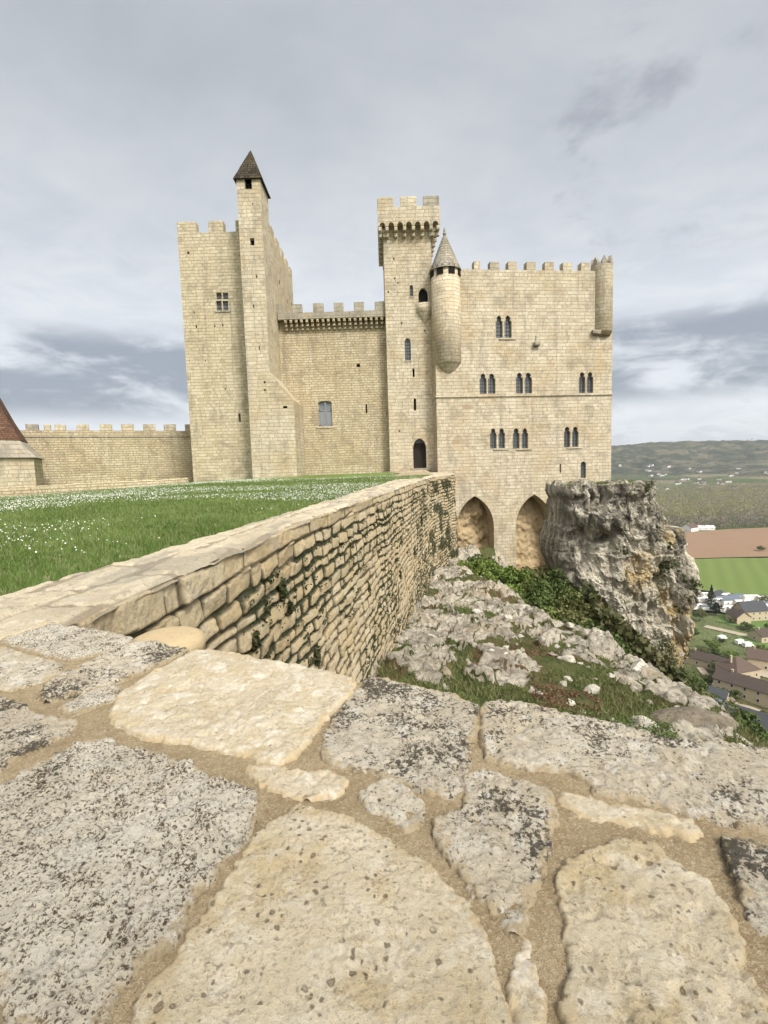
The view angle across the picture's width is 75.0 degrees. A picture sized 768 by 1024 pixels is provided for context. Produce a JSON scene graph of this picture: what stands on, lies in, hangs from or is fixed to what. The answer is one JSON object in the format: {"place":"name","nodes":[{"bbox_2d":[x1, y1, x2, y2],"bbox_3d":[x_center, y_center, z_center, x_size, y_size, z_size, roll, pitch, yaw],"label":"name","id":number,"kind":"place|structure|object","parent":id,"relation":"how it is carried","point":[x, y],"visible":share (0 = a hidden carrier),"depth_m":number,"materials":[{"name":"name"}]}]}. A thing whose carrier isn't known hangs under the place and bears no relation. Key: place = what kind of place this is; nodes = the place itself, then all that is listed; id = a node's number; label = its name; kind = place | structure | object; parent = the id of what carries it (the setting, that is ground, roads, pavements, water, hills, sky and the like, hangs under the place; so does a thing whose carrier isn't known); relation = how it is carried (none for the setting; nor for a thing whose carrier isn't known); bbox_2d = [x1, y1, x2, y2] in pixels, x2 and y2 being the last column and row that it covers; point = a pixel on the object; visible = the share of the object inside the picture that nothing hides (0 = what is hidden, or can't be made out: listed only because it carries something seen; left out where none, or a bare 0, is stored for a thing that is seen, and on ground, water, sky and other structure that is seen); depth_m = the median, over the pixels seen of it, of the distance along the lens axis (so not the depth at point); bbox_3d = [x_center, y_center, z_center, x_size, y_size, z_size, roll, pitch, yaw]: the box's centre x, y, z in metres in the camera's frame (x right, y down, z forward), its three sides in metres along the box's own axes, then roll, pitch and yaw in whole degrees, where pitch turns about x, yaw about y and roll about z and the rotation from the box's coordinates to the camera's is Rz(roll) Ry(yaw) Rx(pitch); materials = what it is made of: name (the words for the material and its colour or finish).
{"place":"outdoors","nodes":[
{"label":"outdoors","id":0,"kind":"place"},
{"bbox_2d":[0,472,429,595],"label":"lawn","id":1,"kind":"structure","parent":0,"point":[345,475],"depth_m":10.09,"materials":[{"name":"green plant"}]},
{"bbox_2d":[0,398,44,486],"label":"lodge house","id":2,"kind":"structure","parent":1,"relation":"on","point":[21,458],"depth_m":31.66,"materials":[{"name":"grey stone"}]},
{"bbox_2d":[0,478,188,496],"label":"garden wall","id":3,"kind":"structure","parent":1,"relation":"on","point":[26,490],"depth_m":30.19,"materials":[{"name":"stone"}]},
{"bbox_2d":[20,424,193,484],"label":"rampart wall","id":4,"kind":"structure","parent":1,"relation":"on","point":[82,453],"depth_m":39.09,"materials":[{"name":"grey stone"}]},
{"bbox_2d":[0,471,430,557],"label":"daisies","id":5,"kind":"object","parent":1,"relation":"on","point":[120,490],"visible":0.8,"depth_m":14.97,"materials":[{"name":"white plant"}]},
{"bbox_2d":[177,220,292,481],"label":"castle keep","id":6,"kind":"structure","parent":1,"relation":"on","point":[213,312],"depth_m":35.63,"materials":[{"name":"grey stone"}]},
{"bbox_2d":[215,294,229,311],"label":"window","id":7,"kind":"structure","parent":6,"relation":"in","point":[219,296],"depth_m":35.42,"materials":[{"name":"glass"}]},
{"bbox_2d":[233,151,305,478],"bbox_3d":[-7.950,-12.543,35.476,3.254,23.909,3.950,-2,5,0],"label":"stair turret","id":8,"kind":"object","parent":1,"relation":"on","point":[276,426],"visible":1,"depth_m":34.00,"materials":[{"name":"stone"}]},
{"bbox_2d":[276,301,389,474],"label":"recessed hall","id":9,"kind":"structure","parent":1,"relation":"on","point":[334,372],"depth_m":37.75,"materials":[{"name":"beige stone"}]},
{"bbox_2d":[316,401,334,427],"bbox_3d":[-4.455,-7.412,38.040,1.416,2.013,0.270,-2,5,0],"label":"window","id":10,"kind":"structure","parent":9,"relation":"in","point":[325,407],"depth_m":38.10,"materials":[{"name":"glass"}]},
{"bbox_2d":[377,195,439,471],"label":"square tower","id":11,"kind":"structure","parent":1,"relation":"on","point":[408,231],"depth_m":36.54,"materials":[{"name":"beige stone"}]},
{"bbox_2d":[404,339,411,361],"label":"window","id":12,"kind":"structure","parent":11,"relation":"in","point":[407,342],"depth_m":36.84,"materials":[{"name":"glass"}]},
{"bbox_2d":[413,439,425,467],"bbox_3d":[2.674,-4.436,37.966,0.986,2.204,0.110,-2,5,0],"label":"door","id":13,"kind":"structure","parent":11,"relation":"in","point":[419,449],"depth_m":37.93,"materials":[{"name":"brown wood"}]},
{"bbox_2d":[0,0,767,445],"label":"sky","id":14,"kind":"structure","parent":0,"point":[635,132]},
{"bbox_2d":[388,469,432,477],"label":"path","id":15,"kind":"structure","parent":0,"point":[413,472],"depth_m":31.65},
{"bbox_2d":[369,544,762,746],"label":"rocky slope","id":16,"kind":"structure","parent":0,"point":[516,665],"depth_m":11.76,"materials":[{"name":"stone"}]},
{"bbox_2d":[0,472,458,682],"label":"lawn retaining wall","id":17,"kind":"structure","parent":16,"relation":"on","point":[193,594],"depth_m":5.34,"materials":[{"name":"stone"}]},
{"bbox_2d":[252,629,261,653],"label":"wall plant","id":18,"kind":"object","parent":17,"relation":"attached to","point":[256,642],"depth_m":4.13,"materials":[{"name":"plant"}]},
{"bbox_2d":[277,578,287,602],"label":"wall plant","id":19,"kind":"object","parent":17,"relation":"attached to","point":[282,591],"depth_m":4.91,"materials":[{"name":"plant"}]},
{"bbox_2d":[286,599,294,615],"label":"wall plant","id":20,"kind":"object","parent":17,"relation":"attached to","point":[291,607],"depth_m":5.22,"materials":[{"name":"plant"}]},
{"bbox_2d":[313,642,322,666],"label":"wall plant","id":21,"kind":"object","parent":17,"relation":"attached to","point":[318,661],"depth_m":6.11,"materials":[{"name":"plant"}]},
{"bbox_2d":[241,478,458,681],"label":"joint plants","id":22,"kind":"object","parent":17,"relation":"attached to","point":[268,613],"visible":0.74,"depth_m":10.54,"materials":[{"name":"plant"}]},
{"bbox_2d":[0,618,767,1023],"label":"parapet wall","id":23,"kind":"structure","parent":16,"relation":"on","point":[204,836],"depth_m":0.77,"materials":[{"name":"white stone"}]},
{"bbox_2d":[457,558,490,577],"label":"shrub","id":24,"kind":"object","parent":16,"relation":"on","point":[477,566],"visible":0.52,"depth_m":26.23,"materials":[{"name":"green plant"}]},
{"bbox_2d":[467,553,495,562],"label":"shrub","id":25,"kind":"object","parent":16,"relation":"on","point":[472,558],"visible":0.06,"depth_m":31.64,"materials":[{"name":"green plant"}]},
{"bbox_2d":[479,559,513,582],"bbox_3d":[5.966,3.297,27.299,2.238,1.511,2.197,-5,6,-27],"label":"shrub","id":26,"kind":"object","parent":16,"relation":"on","point":[490,564],"visible":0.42,"depth_m":26.99,"materials":[{"name":"green plant"}]},
{"bbox_2d":[503,614,512,621],"bbox_3d":[3.896,3.362,15.781,0.340,0.269,0.335,-4,6,-21],"label":"rock","id":27,"kind":"object","parent":16,"relation":"on","point":[507,617],"visible":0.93,"depth_m":15.65,"materials":[{"name":"stone"}]},
{"bbox_2d":[510,604,529,609],"bbox_3d":[4.648,3.303,17.235,0.749,0.253,0.294,-5,-6,31],"label":"boulder","id":28,"kind":"object","parent":16,"relation":"on","point":[522,606],"visible":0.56,"depth_m":17.13,"materials":[{"name":"stone"}]},
{"bbox_2d":[430,261,612,571],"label":"castle residence","id":29,"kind":"structure","parent":16,"relation":"on","point":[522,403],"depth_m":36.69,"materials":[{"name":"beige stone"}]},
{"bbox_2d":[429,228,460,373],"bbox_3d":[4.430,-14.811,35.798,2.317,10.646,2.317,-2,5,0],"label":"round turret","id":30,"kind":"object","parent":29,"relation":"attached to","point":[445,273],"visible":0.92,"depth_m":35.05,"materials":[{"name":"grey stone"}]},
{"bbox_2d":[480,374,499,394],"bbox_3d":[7.635,-9.249,36.358,1.458,1.587,0.335,-2,5,-6],"label":"window","id":31,"kind":"structure","parent":29,"relation":"in","point":[491,391],"depth_m":36.51,"materials":[{"name":"grey glass"}]},
{"bbox_2d":[490,429,508,449],"bbox_3d":[8.459,-5.364,36.800,1.409,1.597,0.335,-2,5,-6],"label":"window","id":32,"kind":"structure","parent":29,"relation":"in","point":[492,435],"depth_m":36.94,"materials":[{"name":"grey glass"}]},
{"bbox_2d":[496,317,515,339],"bbox_3d":[8.746,-13.291,36.126,1.470,1.704,0.335,-2,5,-6],"label":"window","id":33,"kind":"structure","parent":29,"relation":"in","point":[507,335],"depth_m":36.27,"materials":[{"name":"grey glass"}]},
{"bbox_2d":[513,429,531,449],"bbox_3d":[10.201,-5.393,36.999,1.453,1.605,0.335,-2,5,-6],"label":"window","id":34,"kind":"structure","parent":29,"relation":"in","point":[515,435],"depth_m":37.14,"materials":[{"name":"grey glass"}]},
{"bbox_2d":[516,374,535,394],"bbox_3d":[10.358,-9.375,36.663,1.510,1.635,0.335,-2,5,-6],"label":"window","id":35,"kind":"structure","parent":29,"relation":"in","point":[518,380],"depth_m":36.81,"materials":[{"name":"grey glass"}]},
{"bbox_2d":[564,427,581,448],"bbox_3d":[14.105,-5.569,37.437,1.433,1.638,0.335,-2,5,-6],"label":"window","id":36,"kind":"structure","parent":29,"relation":"in","point":[566,434],"depth_m":37.59,"materials":[{"name":"grey glass"}]},
{"bbox_2d":[579,462,587,478],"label":"window","id":37,"kind":"structure","parent":29,"relation":"in","point":[582,464],"depth_m":37.86,"materials":[{"name":"grey glass"}]},
{"bbox_2d":[579,373,596,393],"bbox_3d":[15.122,-9.557,37.200,1.415,1.657,0.335,-2,5,-6],"label":"window","id":38,"kind":"structure","parent":29,"relation":"in","point":[581,381],"depth_m":37.34,"materials":[{"name":"grey glass"}]},
{"bbox_2d":[590,254,612,335],"bbox_3d":[16.016,-15.619,37.013,1.693,6.050,1.531,-2,5,0],"label":"round turret","id":39,"kind":"object","parent":29,"relation":"attached to","point":[603,270],"visible":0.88,"depth_m":36.36,"materials":[{"name":"grey stone"}]},
{"bbox_2d":[396,671,679,738],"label":"grass tufts","id":40,"kind":"object","parent":16,"relation":"on","point":[667,733],"visible":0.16,"depth_m":8.27,"materials":[{"name":"plant"}]},
{"bbox_2d":[557,655,575,662],"bbox_3d":[4.233,3.417,11.594,0.421,0.184,0.265,6,17,24],"label":"rock","id":41,"kind":"object","parent":16,"relation":"on","point":[569,658],"visible":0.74,"depth_m":11.54,"materials":[{"name":"stone"}]},
{"bbox_2d":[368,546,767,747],"bbox_3d":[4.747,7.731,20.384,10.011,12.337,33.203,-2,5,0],"label":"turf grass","id":42,"kind":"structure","parent":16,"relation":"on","point":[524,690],"depth_m":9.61,"materials":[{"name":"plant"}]},
{"bbox_2d":[408,547,762,743],"bbox_3d":[4.742,7.903,20.394,9.878,12.217,33.138,-2,5,0],"label":"sedum","id":43,"kind":"object","parent":16,"relation":"on","point":[545,695],"visible":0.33,"depth_m":9.73,"materials":[{"name":"plant"}]},
{"bbox_2d":[584,684,599,693],"bbox_3d":[4.148,3.580,9.991,0.289,0.183,0.439,11,21,27],"label":"rock","id":44,"kind":"object","parent":16,"relation":"on","point":[595,688],"visible":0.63,"depth_m":9.97,"materials":[{"name":"stone"}]},
{"bbox_2d":[630,658,648,670],"bbox_3d":[5.979,3.724,11.756,0.826,0.327,0.324,-14,4,-42],"label":"boulder","id":45,"kind":"object","parent":16,"relation":"on","point":[638,664],"visible":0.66,"depth_m":11.78,"materials":[{"name":"stone"}]},
{"bbox_2d":[631,715,658,731],"bbox_3d":[4.525,3.724,8.665,0.458,0.281,0.809,9,2,15],"label":"boulder","id":46,"kind":"object","parent":16,"relation":"on","point":[641,722],"visible":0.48,"depth_m":8.59,"materials":[{"name":"stone"}]},
{"bbox_2d":[649,706,736,728],"bbox_3d":[5.607,3.917,9.014,1.799,0.675,0.933,4,14,-1],"label":"boulder","id":47,"kind":"object","parent":16,"relation":"on","point":[694,716],"visible":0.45,"depth_m":8.93,"materials":[{"name":"stone"}]},
{"bbox_2d":[694,687,741,718],"bbox_3d":[20.980,12.804,33.101,2.786,2.039,4.057,-5,6,-27],"label":"shrub","id":48,"kind":"object","parent":16,"relation":"on","point":[700,691],"visible":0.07,"depth_m":32.41,"materials":[{"name":"green plant"}]},
{"bbox_2d":[539,478,700,669],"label":"cliff","id":49,"kind":"structure","parent":0,"point":[589,528],"depth_m":24.76,"materials":[{"name":"stone"}]},
{"bbox_2d":[564,480,650,485],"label":"ledge grass","id":50,"kind":"structure","parent":49,"relation":"on","point":[605,482],"depth_m":25.45,"materials":[{"name":"plant"}]},
{"bbox_2d":[563,478,705,665],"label":"cliff plants","id":51,"kind":"object","parent":49,"relation":"attached to","point":[675,564],"visible":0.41,"depth_m":24.61,"materials":[{"name":"plant"}]},
{"bbox_2d":[499,440,767,746],"bbox_3d":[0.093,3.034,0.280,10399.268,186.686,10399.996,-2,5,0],"label":"valley ground","id":52,"kind":"structure","parent":0,"point":[712,467],"depth_m":2088.67,"materials":[{"name":"plant"}]},
{"bbox_2d":[492,567,536,592],"bbox_3d":[7.162,3.856,26.477,2.557,1.891,2.728,-6,7,-38],"label":"shrub","id":53,"kind":"object","parent":52,"relation":"on","point":[519,576],"visible":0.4,"depth_m":26.11,"materials":[{"name":"green plant"}]},
{"bbox_2d":[505,583,525,600],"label":"shrub","id":54,"kind":"object","parent":52,"relation":"on","point":[513,587],"visible":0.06,"depth_m":24.41,"materials":[{"name":"green plant"}]},
{"bbox_2d":[520,572,551,591],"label":"shrub","id":55,"kind":"object","parent":52,"relation":"on","point":[539,576],"visible":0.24,"depth_m":26.07,"materials":[{"name":"green plant"}]},
{"bbox_2d":[517,565,557,587],"bbox_3d":[8.432,3.942,27.775,2.623,2.284,2.496,1,6,26],"label":"shrub","id":56,"kind":"object","parent":52,"relation":"on","point":[545,569],"visible":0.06,"depth_m":27.01,"materials":[{"name":"green plant"}]},
{"bbox_2d":[524,588,553,610],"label":"shrub","id":57,"kind":"object","parent":52,"relation":"on","point":[540,601],"visible":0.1,"depth_m":22.46,"materials":[{"name":"green plant"}]},
{"bbox_2d":[527,595,554,605],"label":"shrub","id":58,"kind":"object","parent":52,"relation":"on","point":[553,603],"visible":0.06,"depth_m":23.12,"materials":[{"name":"green plant"}]},
{"bbox_2d":[538,606,560,618],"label":"shrub","id":59,"kind":"object","parent":52,"relation":"on","point":[545,609],"visible":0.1,"depth_m":21.48,"materials":[{"name":"green plant"}]},
{"bbox_2d":[521,568,583,602],"bbox_3d":[8.249,4.095,24.175,2.750,2.354,2.815,-4,6,-21],"label":"shrub","id":60,"kind":"object","parent":52,"relation":"on","point":[563,589],"visible":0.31,"depth_m":24.59,"materials":[{"name":"green plant"}]},
{"bbox_2d":[549,600,586,625],"bbox_3d":[7.747,4.632,21.506,1.901,1.411,2.161,-2,5,0],"label":"shrub","id":61,"kind":"object","parent":52,"relation":"on","point":[571,616],"visible":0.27,"depth_m":20.83,"materials":[{"name":"green plant"}]},
{"bbox_2d":[553,592,603,627],"bbox_3d":[8.271,4.390,21.697,2.311,1.837,2.464,-2,5,0],"label":"shrub","id":62,"kind":"object","parent":52,"relation":"on","point":[584,610],"visible":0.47,"depth_m":21.46,"materials":[{"name":"green plant"}]},
{"bbox_2d":[578,619,624,647],"bbox_3d":[8.341,5.196,20.232,2.209,1.690,2.405,-2,5,0],"label":"shrub","id":63,"kind":"object","parent":52,"relation":"on","point":[615,637],"visible":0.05,"depth_m":20.00,"materials":[{"name":"green plant"}]},
{"bbox_2d":[618,639,633,655],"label":"shrub","id":64,"kind":"object","parent":52,"relation":"on","point":[627,650],"visible":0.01,"depth_m":19.86,"materials":[{"name":"green plant"}]},
{"bbox_2d":[582,580,689,686],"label":"hillside scrub","id":65,"kind":"object","parent":52,"relation":"on","point":[645,650],"visible":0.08,"depth_m":20.67,"materials":[{"name":"plant"}]},
{"bbox_2d":[611,439,767,490],"bbox_3d":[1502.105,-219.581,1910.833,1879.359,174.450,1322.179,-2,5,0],"label":"woods","id":66,"kind":"object","parent":52,"relation":"on","point":[765,475],"visible":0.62,"depth_m":1779.08,"materials":[{"name":"plant"}]},
{"bbox_2d":[682,523,698,531],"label":"village house","id":67,"kind":"structure","parent":52,"relation":"on","point":[692,527],"depth_m":630.80,"materials":[{"name":"tile"}]},
{"bbox_2d":[684,670,708,691],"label":"shrub","id":68,"kind":"object","parent":52,"relation":"on","point":[693,683],"visible":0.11,"depth_m":34.33,"materials":[{"name":"green plant"}]},
{"bbox_2d":[692,608,707,617],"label":"tree","id":69,"kind":"object","parent":52,"relation":"on","point":[701,613],"visible":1,"depth_m":285.47,"materials":[{"name":"green plant"}]},
{"bbox_2d":[684,648,727,670],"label":"village house","id":70,"kind":"structure","parent":52,"relation":"on","point":[701,659],"depth_m":224.93,"materials":[{"name":"beige paint"}]},
{"bbox_2d":[697,525,714,529],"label":"village house","id":71,"kind":"structure","parent":52,"relation":"on","point":[707,527],"depth_m":638.51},
{"bbox_2d":[700,673,712,684],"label":"tree","id":72,"kind":"object","parent":52,"relation":"on","point":[708,678],"visible":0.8,"depth_m":203.65,"materials":[{"name":"green plant"}]},
{"bbox_2d":[700,605,712,609],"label":"holiday cabin","id":73,"kind":"object","parent":52,"relation":"on","point":[704,607],"visible":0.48,"depth_m":302.48,"materials":[{"name":"white stone"}]},
{"bbox_2d":[705,585,716,604],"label":"tree","id":74,"kind":"object","parent":52,"relation":"on","point":[711,592],"visible":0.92,"depth_m":313.52,"materials":[{"name":"green plant"}]},
{"bbox_2d":[655,480,767,521],"bbox_3d":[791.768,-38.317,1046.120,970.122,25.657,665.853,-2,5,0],"label":"trees","id":75,"kind":"object","parent":52,"relation":"on","point":[739,501],"visible":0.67,"depth_m":919.28,"materials":[{"name":"plant"}]},
{"bbox_2d":[703,639,721,649],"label":"tree","id":76,"kind":"object","parent":52,"relation":"on","point":[710,644],"visible":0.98,"depth_m":241.09,"materials":[{"name":"green plant"}]},
{"bbox_2d":[707,660,719,671],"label":"tree","id":77,"kind":"object","parent":52,"relation":"on","point":[711,665],"visible":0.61,"depth_m":219.19,"materials":[{"name":"green plant"}]},
{"bbox_2d":[697,683,730,700],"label":"village house","id":78,"kind":"structure","parent":52,"relation":"on","point":[723,693],"depth_m":189.04,"materials":[{"name":"beige paint"}]},
{"bbox_2d":[707,602,723,613],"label":"tree","id":79,"kind":"object","parent":52,"relation":"on","point":[715,606],"visible":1,"depth_m":295.65,"materials":[{"name":"green plant"}]},
{"bbox_2d":[707,589,724,595],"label":"village house","id":80,"kind":"structure","parent":52,"relation":"on","point":[718,592],"depth_m":327.67,"materials":[{"name":"beige paint"}]},
{"bbox_2d":[666,512,767,527],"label":"bare wood edge","id":81,"kind":"object","parent":52,"relation":"on","point":[678,520],"visible":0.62,"depth_m":657.58,"materials":[{"name":"plant"}]},
{"bbox_2d":[704,625,746,636],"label":"lane","id":82,"kind":"structure","parent":52,"relation":"on","point":[726,630],"depth_m":270.20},
{"bbox_2d":[698,596,753,611],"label":"gravel yard","id":83,"kind":"structure","parent":52,"relation":"on","point":[703,603],"depth_m":314.32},
{"bbox_2d":[720,598,735,604],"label":"holiday cabin","id":84,"kind":"object","parent":52,"relation":"on","point":[727,601],"visible":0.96,"depth_m":313.38,"materials":[{"name":"white stone"}]},
{"bbox_2d":[719,650,738,657],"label":"tree","id":85,"kind":"object","parent":52,"relation":"on","point":[727,653],"visible":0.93,"depth_m":230.55,"materials":[{"name":"green plant"}]},
{"bbox_2d":[697,667,760,710],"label":"lane","id":86,"kind":"structure","parent":52,"relation":"on","point":[703,671],"depth_m":192.07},
{"bbox_2d":[715,595,743,603],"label":"village house","id":87,"kind":"structure","parent":52,"relation":"on","point":[737,597],"depth_m":318.12,"materials":[{"name":"grey stone"}]},
{"bbox_2d":[730,689,743,701],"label":"tree","id":88,"kind":"object","parent":52,"relation":"on","point":[734,692],"visible":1,"depth_m":189.49,"materials":[{"name":"green plant"}]},
{"bbox_2d":[714,655,761,678],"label":"village house","id":89,"kind":"structure","parent":52,"relation":"on","point":[740,665],"depth_m":206.34,"materials":[{"name":"beige paint"}]},
{"bbox_2d":[725,607,750,623],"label":"village house","id":90,"kind":"structure","parent":52,"relation":"on","point":[739,616],"depth_m":280.74,"materials":[{"name":"beige paint"}]},
{"bbox_2d":[734,639,744,644],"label":"parked van","id":91,"kind":"object","parent":52,"relation":"on","point":[738,641],"visible":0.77,"depth_m":250.13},
{"bbox_2d":[712,667,767,707],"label":"village house","id":92,"kind":"structure","parent":52,"relation":"on","point":[754,690],"depth_m":192.24,"materials":[{"name":"beige paint"}]},
{"bbox_2d":[715,614,767,628],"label":"garden","id":93,"kind":"object","parent":52,"relation":"on","point":[722,619],"visible":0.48,"depth_m":283.32,"materials":[{"name":"green plant"}]},
{"bbox_2d":[724,703,767,738],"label":"village house","id":94,"kind":"structure","parent":52,"relation":"on","point":[764,718],"depth_m":153.39,"materials":[{"name":"beige paint"}]},
{"bbox_2d":[740,622,754,629],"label":"tree","id":95,"kind":"object","parent":52,"relation":"on","point":[747,625],"visible":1,"depth_m":270.11,"materials":[{"name":"green plant"}]},
{"bbox_2d":[732,710,763,736],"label":"tree","id":96,"kind":"object","parent":52,"relation":"on","point":[746,717],"visible":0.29,"depth_m":68.11,"materials":[{"name":"green plant"}]},
{"bbox_2d":[742,641,753,646],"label":"parked van","id":97,"kind":"object","parent":52,"relation":"on","point":[747,644],"visible":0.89,"depth_m":246.43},
{"bbox_2d":[731,599,767,620],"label":"village house","id":98,"kind":"structure","parent":52,"relation":"on","point":[756,610],"depth_m":285.53,"materials":[{"name":"beige paint"}]},
{"bbox_2d":[742,595,758,599],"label":"holiday cabin","id":99,"kind":"object","parent":52,"relation":"on","point":[748,597],"visible":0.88,"depth_m":321.08,"materials":[{"name":"white"}]},
{"bbox_2d":[737,633,767,646],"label":"garden","id":100,"kind":"object","parent":52,"relation":"on","point":[746,639],"visible":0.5,"depth_m":254.83,"materials":[{"name":"green plant"}]},
{"bbox_2d":[746,646,767,670],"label":"village house","id":101,"kind":"structure","parent":52,"relation":"on","point":[757,657],"depth_m":220.80,"materials":[{"name":"beige paint"}]},
{"bbox_2d":[746,651,767,677],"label":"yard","id":102,"kind":"structure","parent":52,"relation":"on","point":[763,673],"depth_m":216.11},
{"bbox_2d":[747,627,767,642],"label":"village house","id":103,"kind":"structure","parent":52,"relation":"on","point":[759,635],"depth_m":253.60,"materials":[{"name":"beige paint"}]},
{"bbox_2d":[754,727,767,741],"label":"tree","id":104,"kind":"object","parent":52,"relation":"on","point":[763,735],"visible":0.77,"depth_m":136.34,"materials":[{"name":"green plant"}]},
{"bbox_2d":[686,528,767,557],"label":"ploughed field","id":105,"kind":"structure","parent":0,"point":[743,542],"depth_m":531.69,"materials":[{"name":"soil"}]},
{"bbox_2d":[694,558,767,595],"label":"green field","id":106,"kind":"structure","parent":0,"point":[746,576],"depth_m":390.02,"materials":[{"name":"plant"}]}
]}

